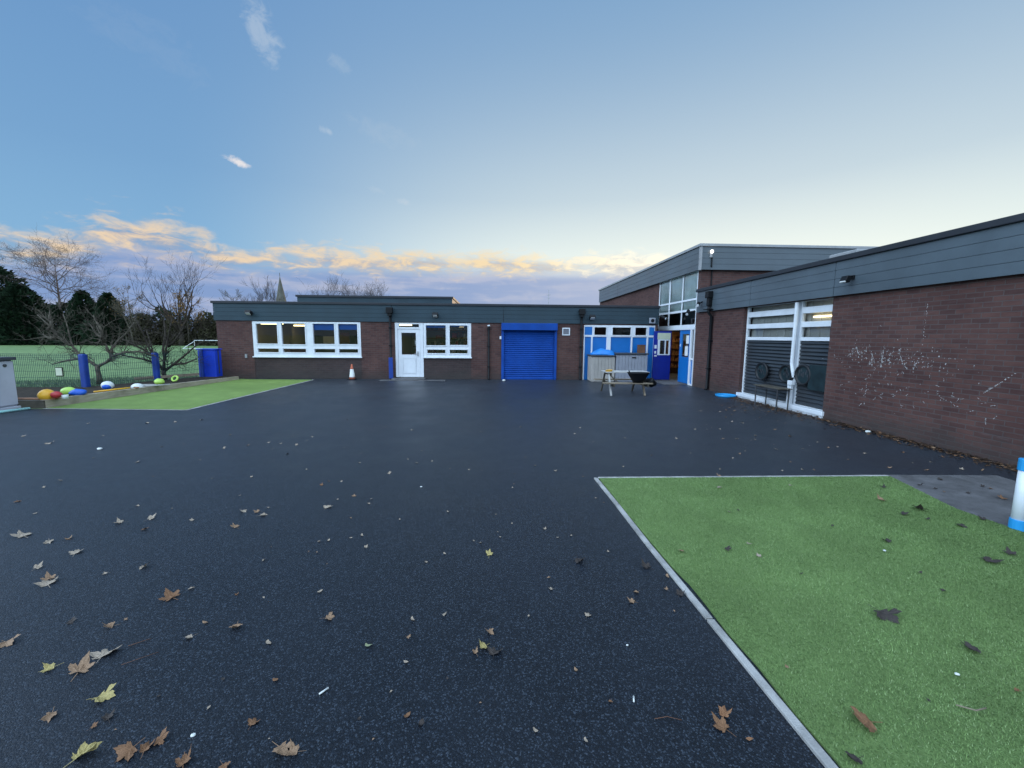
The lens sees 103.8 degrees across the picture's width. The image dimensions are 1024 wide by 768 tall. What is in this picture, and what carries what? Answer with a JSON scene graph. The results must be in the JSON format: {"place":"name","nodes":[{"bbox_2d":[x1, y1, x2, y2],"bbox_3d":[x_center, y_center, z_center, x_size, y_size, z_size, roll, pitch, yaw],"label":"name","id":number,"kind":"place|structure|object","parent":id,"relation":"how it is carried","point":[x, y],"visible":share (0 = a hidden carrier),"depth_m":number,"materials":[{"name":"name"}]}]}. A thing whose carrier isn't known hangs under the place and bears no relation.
{"place":"outdoors","nodes":[
{"label":"outdoors","id":0,"kind":"place"},
{"bbox_2d":[16,373,197,386],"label":"rough grass","id":1,"kind":"structure","parent":0,"point":[79,385],"depth_m":13.89,"materials":[{"name":"plant"}]},
{"bbox_2d":[2,292,167,384],"bbox_3d":[-13.341,-1.459,12.771,4.554,2.912,1.789,0,7,-2],"label":"fruit tree","id":2,"kind":"object","parent":1,"relation":"on","point":[100,335],"visible":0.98,"depth_m":12.63,"materials":[{"name":"brown plant"}]},
{"bbox_2d":[0,344,217,386],"bbox_3d":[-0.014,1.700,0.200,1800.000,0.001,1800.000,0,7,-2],"label":"grass field","id":3,"kind":"structure","parent":0,"point":[22,349],"depth_m":24.48,"materials":[{"name":"plant"}]},
{"bbox_2d":[0,266,39,344],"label":"conifer tree","id":4,"kind":"object","parent":3,"relation":"on","point":[5,274],"visible":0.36,"depth_m":57.22,"materials":[{"name":"green plant"}]},
{"bbox_2d":[0,284,58,344],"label":"conifer tree","id":5,"kind":"object","parent":3,"relation":"on","point":[14,291],"visible":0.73,"depth_m":55.93,"materials":[{"name":"green plant"}]},
{"bbox_2d":[32,302,88,344],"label":"conifer tree","id":6,"kind":"object","parent":3,"relation":"on","point":[56,313],"visible":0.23,"depth_m":57.77,"materials":[{"name":"green plant"}]},
{"bbox_2d":[0,222,122,330],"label":"birch tree","id":7,"kind":"object","parent":3,"relation":"on","point":[58,292],"visible":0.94,"depth_m":57.14,"materials":[{"name":"brown plant"}]},
{"bbox_2d":[52,290,109,344],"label":"conifer tree","id":8,"kind":"object","parent":3,"relation":"on","point":[77,301],"visible":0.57,"depth_m":57.46,"materials":[{"name":"green plant"}]},
{"bbox_2d":[0,349,204,386],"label":"fence","id":9,"kind":"object","parent":3,"relation":"on","point":[83,367],"visible":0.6,"depth_m":11.78,"materials":[{"name":"metal"}]},
{"bbox_2d":[55,367,63,376],"bbox_3d":[-13.079,-0.348,11.606,0.210,0.270,0.028,0,7,-2],"label":"fence sign","id":10,"kind":"object","parent":9,"relation":"attached to","point":[59,371],"visible":1,"depth_m":11.60,"materials":[{"name":"white plastic"}]},
{"bbox_2d":[69,292,135,345],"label":"conifer tree","id":11,"kind":"object","parent":3,"relation":"on","point":[104,296],"visible":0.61,"depth_m":57.65,"materials":[{"name":"green plant"}]},
{"bbox_2d":[14,304,213,344],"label":"hedge","id":12,"kind":"object","parent":3,"relation":"on","point":[160,316],"visible":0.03,"depth_m":62.61,"materials":[{"name":"green plant"}]},
{"bbox_2d":[109,298,137,346],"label":"slim tree","id":13,"kind":"object","parent":3,"relation":"on","point":[119,308],"visible":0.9,"depth_m":53.16,"materials":[{"name":"brown plant"}]},
{"bbox_2d":[16,373,238,408],"bbox_3d":[-12.893,0.035,12.143,5.270,0.325,6.230,0,7,-2],"label":"planter bed","id":14,"kind":"object","parent":3,"relation":"on","point":[27,396],"visible":0.77,"depth_m":11.18,"materials":[{"name":"brown wood"}]},
{"bbox_2d":[37,389,53,399],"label":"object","id":15,"kind":"object","parent":14,"relation":"on","point":[43,394],"visible":0.75,"depth_m":9.20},
{"bbox_2d":[50,391,62,397],"bbox_3d":[-10.523,0.248,9.281,0.204,0.166,0.196,0,7,-2],"label":"ball","id":16,"kind":"object","parent":14,"relation":"on","point":[56,394],"visible":0.99,"depth_m":9.23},
{"bbox_2d":[60,387,74,395],"bbox_3d":[-10.970,0.181,9.940,0.314,0.217,0.243,0,7,-2],"label":"ball","id":17,"kind":"object","parent":14,"relation":"on","point":[65,391],"visible":0.69,"depth_m":9.85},
{"bbox_2d":[68,389,86,395],"bbox_3d":[-10.774,0.210,9.970,0.365,0.186,0.258,0,7,-2],"label":"ball","id":18,"kind":"object","parent":14,"relation":"on","point":[77,392],"visible":0.84,"depth_m":9.90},
{"bbox_2d":[101,381,113,389],"bbox_3d":[-11.120,0.042,11.037,0.280,0.240,0.275,0,7,-2],"label":"football","id":19,"kind":"object","parent":14,"relation":"on","point":[105,385],"visible":0.86,"depth_m":10.96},
{"bbox_2d":[93,387,129,392],"bbox_3d":[-10.635,0.152,10.690,0.043,0.071,0.727,4,8,27],"label":"stick","id":20,"kind":"object","parent":14,"relation":"on","point":[111,389],"visible":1,"depth_m":10.66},
{"bbox_2d":[96,292,208,379],"bbox_3d":[-11.979,-1.630,13.712,3.346,3.055,1.751,-1,7,-14],"label":"fruit tree","id":21,"kind":"object","parent":14,"relation":"on","point":[166,341],"visible":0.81,"depth_m":13.71,"materials":[{"name":"brown plant"}]},
{"bbox_2d":[154,378,164,384],"bbox_3d":[-10.962,-0.067,12.473,0.265,0.224,0.254,0,7,-2],"label":"ball","id":22,"kind":"object","parent":14,"relation":"on","point":[159,381],"visible":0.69,"depth_m":12.40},
{"bbox_2d":[196,348,222,376],"bbox_3d":[-11.255,-0.782,14.989,0.680,1.070,0.430,0,7,-2],"label":"storage bin","id":23,"kind":"object","parent":14,"relation":"on","point":[212,361],"visible":0.84,"depth_m":14.83,"materials":[{"name":"plastic"}]},
{"bbox_2d":[105,281,153,344],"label":"slim tree","id":24,"kind":"object","parent":3,"relation":"on","point":[141,296],"visible":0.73,"depth_m":58.41,"materials":[{"name":"brown plant"}]},
{"bbox_2d":[105,311,161,344],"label":"shrub","id":25,"kind":"object","parent":3,"relation":"on","point":[140,335],"visible":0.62,"depth_m":59.83,"materials":[{"name":"green plant"}]},
{"bbox_2d":[141,313,173,344],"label":"shrub","id":26,"kind":"object","parent":3,"relation":"on","point":[159,340],"visible":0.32,"depth_m":60.93,"materials":[{"name":"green plant"}]},
{"bbox_2d":[120,253,219,345],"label":"bare tree","id":27,"kind":"object","parent":3,"relation":"on","point":[182,340],"visible":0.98,"depth_m":58.35,"materials":[{"name":"brown plant"}]},
{"bbox_2d":[158,319,196,345],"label":"shrub","id":28,"kind":"object","parent":3,"relation":"on","point":[176,331],"visible":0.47,"depth_m":59.75,"materials":[{"name":"green plant"}]},
{"bbox_2d":[165,289,204,345],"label":"autumn tree","id":29,"kind":"object","parent":3,"relation":"on","point":[186,310],"visible":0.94,"depth_m":57.28,"materials":[{"name":"brown plant"}]},
{"bbox_2d":[182,317,212,345],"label":"shrub","id":30,"kind":"object","parent":3,"relation":"on","point":[198,326],"visible":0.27,"depth_m":61.12,"materials":[{"name":"green plant"}]},
{"bbox_2d":[183,340,217,348],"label":"football goal","id":31,"kind":"object","parent":3,"relation":"on","point":[198,340],"visible":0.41,"depth_m":46.89,"materials":[{"name":"white plastic"}]},
{"bbox_2d":[184,309,217,345],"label":"shrub","id":32,"kind":"object","parent":3,"relation":"on","point":[211,329],"visible":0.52,"depth_m":59.78,"materials":[{"name":"green plant"}]},
{"bbox_2d":[218,288,243,300],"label":"slim tree","id":33,"kind":"object","parent":3,"relation":"on","point":[225,293],"visible":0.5,"depth_m":57.31,"materials":[{"name":"brown plant"}]},
{"bbox_2d":[232,275,287,300],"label":"bare tree","id":34,"kind":"object","parent":3,"relation":"on","point":[260,296],"visible":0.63,"depth_m":63.58,"materials":[{"name":"brown plant"}]},
{"bbox_2d":[276,273,285,300],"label":"church spire","id":35,"kind":"structure","parent":3,"relation":"on","point":[281,291],"depth_m":133.51,"materials":[{"name":"stone"}]},
{"bbox_2d":[296,272,360,294],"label":"bare tree","id":36,"kind":"object","parent":3,"relation":"on","point":[332,284],"visible":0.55,"depth_m":104.80,"materials":[{"name":"brown plant"}]},
{"bbox_2d":[324,282,372,295],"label":"bare tree","id":37,"kind":"object","parent":3,"relation":"on","point":[349,292],"visible":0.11,"depth_m":105.22,"materials":[{"name":"brown plant"}]},
{"bbox_2d":[342,277,388,295],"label":"bare tree","id":38,"kind":"object","parent":3,"relation":"on","point":[371,294],"visible":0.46,"depth_m":106.19,"materials":[{"name":"brown plant"}]},
{"bbox_2d":[210,295,660,380],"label":"school wing","id":39,"kind":"structure","parent":3,"relation":"on","point":[401,338],"depth_m":15.80,"materials":[{"name":"brick"}]},
{"bbox_2d":[244,310,252,314],"bbox_3d":[-9.936,-2.692,15.185,0.220,0.190,0.268,0,7,-2],"label":"floodlight","id":40,"kind":"object","parent":39,"relation":"attached to","point":[248,312],"visible":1,"depth_m":15.09,"materials":[{"name":"black plastic"}]},
{"bbox_2d":[252,321,361,357],"bbox_3d":[-7.930,-1.717,15.589,4.150,1.380,0.193,0,7,-2],"label":"window","id":41,"kind":"structure","parent":39,"relation":"in","point":[310,346],"depth_m":15.57,"materials":[{"name":"white plastic"}]},
{"bbox_2d":[395,323,423,376],"bbox_3d":[-4.027,-1.332,15.803,1.090,2.130,0.150,0,7,-2],"label":"door","id":42,"kind":"structure","parent":39,"relation":"in","point":[406,365],"depth_m":15.81,"materials":[{"name":"white plastic"}]},
{"bbox_2d":[423,323,471,357],"bbox_3d":[-2.540,-1.705,15.818,1.920,1.370,0.193,0,7,-2],"label":"window","id":43,"kind":"structure","parent":39,"relation":"in","point":[447,347],"depth_m":15.81,"materials":[{"name":"white plastic"}]},
{"bbox_2d":[583,325,654,379],"bbox_3d":[4.285,-1.257,16.168,2.870,2.190,0.120,0,7,-2],"label":"window","id":44,"kind":"structure","parent":39,"relation":"in","point":[616,343],"depth_m":16.10,"materials":[{"name":"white plastic"}]},
{"bbox_2d":[598,243,878,385],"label":"school hall","id":45,"kind":"structure","parent":3,"relation":"on","point":[671,285],"depth_m":14.94,"materials":[{"name":"metal"}]},
{"bbox_2d":[652,331,671,379],"bbox_3d":[6.008,-1.142,16.121,0.710,1.940,0.064,0,7,-2],"label":"door","id":46,"kind":"structure","parent":45,"relation":"in","point":[661,362],"depth_m":16.11,"materials":[{"name":"blue paint"}]},
{"bbox_2d":[658,271,698,328],"bbox_3d":[6.433,-3.184,15.704,0.059,1.960,3.310,0,7,-2],"label":"window","id":47,"kind":"structure","parent":45,"relation":"in","point":[674,298],"depth_m":15.51,"materials":[{"name":"glass"}]},
{"bbox_2d":[678,330,689,383],"bbox_3d":[6.470,-1.027,15.042,0.058,1.970,0.890,0,7,-2],"label":"door","id":48,"kind":"structure","parent":45,"relation":"in","point":[683,361],"depth_m":15.10,"materials":[{"name":"blue paint"}]},
{"bbox_2d":[694,213,1023,465],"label":"school block","id":49,"kind":"structure","parent":3,"relation":"on","point":[919,339],"depth_m":7.05,"materials":[{"name":"brick"}]},
{"bbox_2d":[736,298,833,417],"bbox_3d":[6.977,-0.868,10.043,0.810,2.910,3.150,0,7,-2],"label":"window","id":50,"kind":"structure","parent":49,"relation":"in","point":[794,334],"depth_m":9.87,"materials":[{"name":"white metal"}]},
{"bbox_2d":[839,275,854,282],"bbox_3d":[6.529,-2.041,7.815,0.219,0.145,0.150,0,7,-2],"label":"floodlight","id":51,"kind":"object","parent":49,"relation":"attached to","point":[846,279],"visible":1,"depth_m":7.78,"materials":[{"name":"black plastic"}]},
{"bbox_2d":[131,383,143,387],"bbox_3d":[-10.813,0.044,11.592,0.300,0.130,0.280,0,7,-2],"label":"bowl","id":52,"kind":"object","parent":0,"point":[137,385],"visible":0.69,"depth_m":11.52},
{"bbox_2d":[0,379,1016,767],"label":"asphalt playground","id":53,"kind":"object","parent":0,"point":[426,443],"visible":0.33,"depth_m":2.82},
{"bbox_2d":[0,634,19,647],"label":"fallen leaf","id":54,"kind":"object","parent":53,"relation":"on","point":[7,643],"visible":1,"depth_m":2.21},
{"bbox_2d":[0,357,20,410],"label":"storage cabinet","id":55,"kind":"object","parent":53,"relation":"on","point":[8,397],"visible":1,"depth_m":8.91,"materials":[{"name":"grey plastic"}]},
{"bbox_2d":[0,407,29,412],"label":"pole","id":56,"kind":"object","parent":53,"relation":"on","point":[13,410],"visible":1,"depth_m":8.70,"materials":[{"name":"plastic"}]},
{"bbox_2d":[10,530,30,537],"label":"fallen leaf","id":57,"kind":"object","parent":53,"relation":"on","point":[19,534],"visible":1,"depth_m":3.38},
{"bbox_2d":[34,576,57,586],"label":"fallen leaf","id":58,"kind":"object","parent":53,"relation":"on","point":[43,583],"visible":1,"depth_m":2.73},
{"bbox_2d":[40,572,55,580],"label":"fallen leaf","id":59,"kind":"object","parent":53,"relation":"on","point":[48,576],"visible":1,"depth_m":2.80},
{"bbox_2d":[40,706,56,721],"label":"fallen leaf","id":60,"kind":"object","parent":53,"relation":"on","point":[48,716],"visible":1,"depth_m":1.79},
{"bbox_2d":[40,662,61,672],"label":"fallen leaf","id":61,"kind":"object","parent":53,"relation":"on","point":[47,667],"visible":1,"depth_m":2.04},
{"bbox_2d":[69,549,82,555],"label":"fallen leaf","id":62,"kind":"object","parent":53,"relation":"on","point":[75,551],"visible":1,"depth_m":3.12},
{"bbox_2d":[68,651,94,681],"bbox_3d":[-2.181,1.422,2.036,0.115,0.058,0.095,5,8,36],"label":"fallen leaf","id":63,"kind":"object","parent":53,"relation":"on","point":[84,665],"visible":1,"depth_m":2.05,"materials":[{"name":"plant"}]},
{"bbox_2d":[63,741,102,767],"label":"fallen leaf","id":64,"kind":"object","parent":53,"relation":"on","point":[84,747],"visible":1,"depth_m":1.64,"materials":[{"name":"plant"}]},
{"bbox_2d":[86,683,115,701],"bbox_3d":[-1.919,1.462,1.879,0.104,0.026,0.093,-6,9,-45],"label":"fallen leaf","id":65,"kind":"object","parent":53,"relation":"on","point":[106,695],"visible":1,"depth_m":1.89,"materials":[{"name":"plant"}]},
{"bbox_2d":[90,644,122,663],"bbox_3d":[-2.170,1.434,2.151,0.126,0.032,0.117,4,8,30],"label":"fallen leaf","id":66,"kind":"object","parent":53,"relation":"on","point":[98,654],"visible":0.98,"depth_m":2.14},
{"bbox_2d":[101,708,114,722],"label":"fallen leaf","id":67,"kind":"object","parent":53,"relation":"on","point":[106,716],"visible":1,"depth_m":1.79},
{"bbox_2d":[103,621,118,627],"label":"fallen leaf","id":68,"kind":"object","parent":53,"relation":"on","point":[109,625],"visible":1,"depth_m":2.35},
{"bbox_2d":[113,738,143,761],"bbox_3d":[-1.580,1.499,1.636,0.095,0.023,0.102,-1,7,-16],"label":"fallen leaf","id":69,"kind":"object","parent":53,"relation":"on","point":[127,750],"visible":1,"depth_m":1.64,"materials":[{"name":"plant"}]},
{"bbox_2d":[139,739,154,757],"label":"fallen leaf","id":70,"kind":"object","parent":53,"relation":"on","point":[144,747],"visible":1,"depth_m":1.65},
{"bbox_2d":[148,727,168,745],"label":"fallen leaf","id":71,"kind":"object","parent":53,"relation":"on","point":[159,740],"visible":1,"depth_m":1.69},
{"bbox_2d":[159,588,180,601],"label":"fallen leaf","id":72,"kind":"object","parent":53,"relation":"on","point":[168,594],"visible":1,"depth_m":2.61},
{"bbox_2d":[43,380,310,409],"bbox_3d":[-9.075,0.207,12.123,3.300,0.001,6.430,0,7,-2],"label":"turf edging","id":73,"kind":"object","parent":53,"relation":"on","point":[187,409],"visible":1,"depth_m":9.10,"materials":[{"name":"concrete"}]},
{"bbox_2d":[49,379,308,409],"bbox_3d":[-9.103,0.194,12.211,3.210,0.001,6.490,0,7,-2],"label":"artificial turf strip","id":74,"kind":"object","parent":53,"relation":"on","point":[184,398],"visible":1,"depth_m":10.98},
{"bbox_2d":[175,747,190,767],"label":"fallen leaf","id":75,"kind":"object","parent":53,"relation":"on","point":[185,758],"visible":1,"depth_m":1.60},
{"bbox_2d":[218,761,230,767],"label":"fallen leaf","id":76,"kind":"object","parent":53,"relation":"on","point":[225,764],"visible":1,"depth_m":1.59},
{"bbox_2d":[248,718,258,727],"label":"fallen leaf","id":77,"kind":"object","parent":53,"relation":"on","point":[252,722],"visible":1,"depth_m":1.77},
{"bbox_2d":[272,741,289,754],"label":"fallen leaf","id":78,"kind":"object","parent":53,"relation":"on","point":[281,748],"visible":1,"depth_m":1.65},
{"bbox_2d":[284,739,306,755],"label":"fallen leaf","id":79,"kind":"object","parent":53,"relation":"on","point":[293,750],"visible":1,"depth_m":1.65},
{"bbox_2d":[321,612,334,619],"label":"fallen leaf","id":80,"kind":"object","parent":53,"relation":"on","point":[330,616],"visible":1,"depth_m":2.44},
{"bbox_2d":[347,364,356,379],"bbox_3d":[-6.184,-0.467,15.527,0.300,0.600,0.300,0,7,-2],"label":"traffic cone","id":81,"kind":"object","parent":53,"relation":"on","point":[352,376],"visible":1,"depth_m":15.46,"materials":[{"name":"white plastic"}]},
{"bbox_2d":[114,384,809,739],"bbox_3d":[-1.542,0.748,8.035,15.437,0.005,13.481,0,7,-2],"label":"debris","id":82,"kind":"object","parent":53,"relation":"on","point":[351,517],"visible":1,"depth_m":3.08,"materials":[{"name":"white plant"}]},
{"bbox_2d":[479,640,489,648],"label":"fallen leaf","id":83,"kind":"object","parent":53,"relation":"on","point":[482,644],"visible":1,"depth_m":2.21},
{"bbox_2d":[487,646,502,659],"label":"fallen leaf","id":84,"kind":"object","parent":53,"relation":"on","point":[492,650],"visible":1,"depth_m":2.18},
{"bbox_2d":[587,354,615,381],"bbox_3d":[3.481,-0.629,15.739,0.970,1.030,0.750,0,7,-2],"label":"storage box","id":85,"kind":"object","parent":53,"relation":"on","point":[597,364],"visible":0.88,"depth_m":15.41,"materials":[{"name":"beige plastic"}]},
{"bbox_2d":[590,348,614,354],"bbox_3d":[3.503,-1.267,15.651,0.955,0.248,0.705,0,7,-2],"label":"sheet","id":86,"kind":"object","parent":85,"relation":"on","point":[601,351],"visible":1,"depth_m":15.41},
{"bbox_2d":[593,370,652,395],"bbox_3d":[3.370,-0.043,12.296,1.460,0.703,1.290,0,7,-2],"label":"picnic table","id":87,"kind":"object","parent":53,"relation":"on","point":[612,384],"visible":0.78,"depth_m":11.99,"materials":[{"name":"brown wood"}]},
{"bbox_2d":[627,371,649,382],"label":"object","id":88,"kind":"object","parent":87,"relation":"on","point":[638,377],"visible":1,"depth_m":11.61,"materials":[{"name":"black plastic"}]},
{"bbox_2d":[644,378,656,386],"bbox_3d":[4.104,-0.054,11.962,0.346,0.317,0.377,5,8,31],"label":"wheel","id":89,"kind":"object","parent":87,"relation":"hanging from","point":[651,380],"visible":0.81,"depth_m":11.85,"materials":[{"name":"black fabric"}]},
{"bbox_2d":[614,352,648,381],"bbox_3d":[4.590,-0.667,15.796,1.310,1.110,0.720,0,7,-2],"label":"storage box","id":90,"kind":"object","parent":53,"relation":"on","point":[630,361],"visible":0.54,"depth_m":15.47,"materials":[{"name":"grey plastic"}]},
{"bbox_2d":[637,345,645,352],"bbox_3d":[5.078,-1.382,15.783,0.260,0.316,0.280,0,7,-2],"label":"carton","id":91,"kind":"object","parent":90,"relation":"on","point":[640,348],"visible":0.99,"depth_m":15.66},
{"bbox_2d":[641,558,650,568],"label":"fallen leaf","id":92,"kind":"object","parent":53,"relation":"on","point":[646,566],"visible":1,"depth_m":3.01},
{"bbox_2d":[676,589,685,596],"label":"fallen leaf","id":93,"kind":"object","parent":53,"relation":"on","point":[678,592],"visible":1,"depth_m":2.68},
{"bbox_2d":[594,477,837,767],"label":"kerb edging","id":94,"kind":"object","parent":53,"relation":"on","point":[813,745],"visible":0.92,"depth_m":2.13,"materials":[{"name":"concrete"}]},
{"bbox_2d":[711,711,734,735],"bbox_3d":[0.930,1.490,1.767,0.096,0.036,0.067,3,7,22],"label":"fallen leaf","id":95,"kind":"object","parent":53,"relation":"on","point":[721,724],"visible":1,"depth_m":1.77,"materials":[{"name":"plant"}]},
{"bbox_2d":[718,705,731,717],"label":"fallen leaf","id":96,"kind":"object","parent":53,"relation":"on","point":[723,712],"visible":1,"depth_m":1.83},
{"bbox_2d":[715,393,736,397],"bbox_3d":[6.282,0.339,11.814,0.570,0.064,0.567,0,7,-2],"label":"tray","id":97,"kind":"object","parent":53,"relation":"on","point":[725,395],"visible":0.98,"depth_m":11.82,"materials":[{"name":"plastic"}]},
{"bbox_2d":[598,475,887,477],"bbox_3d":[2.883,1.162,4.963,3.670,0.040,0.045,0,7,-2],"label":"back edging","id":98,"kind":"object","parent":53,"relation":"on","point":[742,476],"visible":0.36,"depth_m":4.96,"materials":[{"name":"concrete"}]},
{"bbox_2d":[753,384,792,410],"bbox_3d":[6.389,0.328,9.903,0.350,0.538,0.920,0,7,-2],"label":"play table","id":99,"kind":"object","parent":53,"relation":"on","point":[762,386],"visible":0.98,"depth_m":9.68,"materials":[{"name":"brown wood"}]},
{"bbox_2d":[599,475,1023,767],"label":"artificial turf","id":100,"kind":"structure","parent":53,"relation":"on","point":[858,704],"depth_m":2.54,"materials":[{"name":"plastic"}]},
{"bbox_2d":[845,751,862,763],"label":"fallen leaf","id":101,"kind":"object","parent":100,"relation":"on","point":[854,758],"visible":1,"depth_m":1.62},
{"bbox_2d":[851,706,882,732],"bbox_3d":[1.554,1.465,1.776,0.129,0.058,0.105,-4,8,-34],"label":"fallen leaf","id":102,"kind":"object","parent":100,"relation":"on","point":[862,718],"visible":1,"depth_m":1.77,"materials":[{"name":"plant"}]},
{"bbox_2d":[868,604,901,623],"bbox_3d":[2.294,1.408,2.480,0.168,0.036,0.175,-7,6,-11],"label":"fallen leaf","id":103,"kind":"object","parent":100,"relation":"on","point":[884,614],"visible":1,"depth_m":2.46,"materials":[{"name":"plant"}]},
{"bbox_2d":[956,704,986,710],"bbox_3d":[2.108,1.483,1.836,0.123,0.006,0.025,1,7,7],"label":"stick","id":104,"kind":"object","parent":100,"relation":"on","point":[971,708],"visible":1,"depth_m":1.83,"materials":[{"name":"brown wood"}]},
{"bbox_2d":[959,639,990,652],"bbox_3d":[2.527,1.429,2.202,0.122,0.046,0.082,0,7,-1],"label":"fallen leaf","id":105,"kind":"object","parent":100,"relation":"on","point":[969,646],"visible":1,"depth_m":2.21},
{"bbox_2d":[972,556,1002,562],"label":"fallen leaf","id":106,"kind":"object","parent":100,"relation":"on","point":[987,558],"visible":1,"depth_m":3.08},
{"bbox_2d":[1003,547,1016,554],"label":"fallen leaf","id":107,"kind":"object","parent":100,"relation":"on","point":[1008,550],"visible":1,"depth_m":3.20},
{"bbox_2d":[711,397,1017,474],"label":"leaf litter","id":108,"kind":"object","parent":53,"relation":"on","point":[1013,468],"visible":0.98,"depth_m":7.03,"materials":[{"name":"plant"}]},
{"bbox_2d":[888,475,1015,525],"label":"concrete slab","id":109,"kind":"structure","parent":53,"relation":"on","point":[987,502],"depth_m":4.54,"materials":[{"name":"concrete"}]},
{"bbox_2d":[1008,458,1023,531],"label":"bollard","id":110,"kind":"object","parent":109,"relation":"on","point":[1016,520],"visible":0.98,"depth_m":3.60,"materials":[{"name":"white plastic"}]},
{"bbox_2d":[0,0,1023,325],"label":"sky","id":111,"kind":"structure","parent":0,"point":[467,151],"materials":[{"name":"blue"}]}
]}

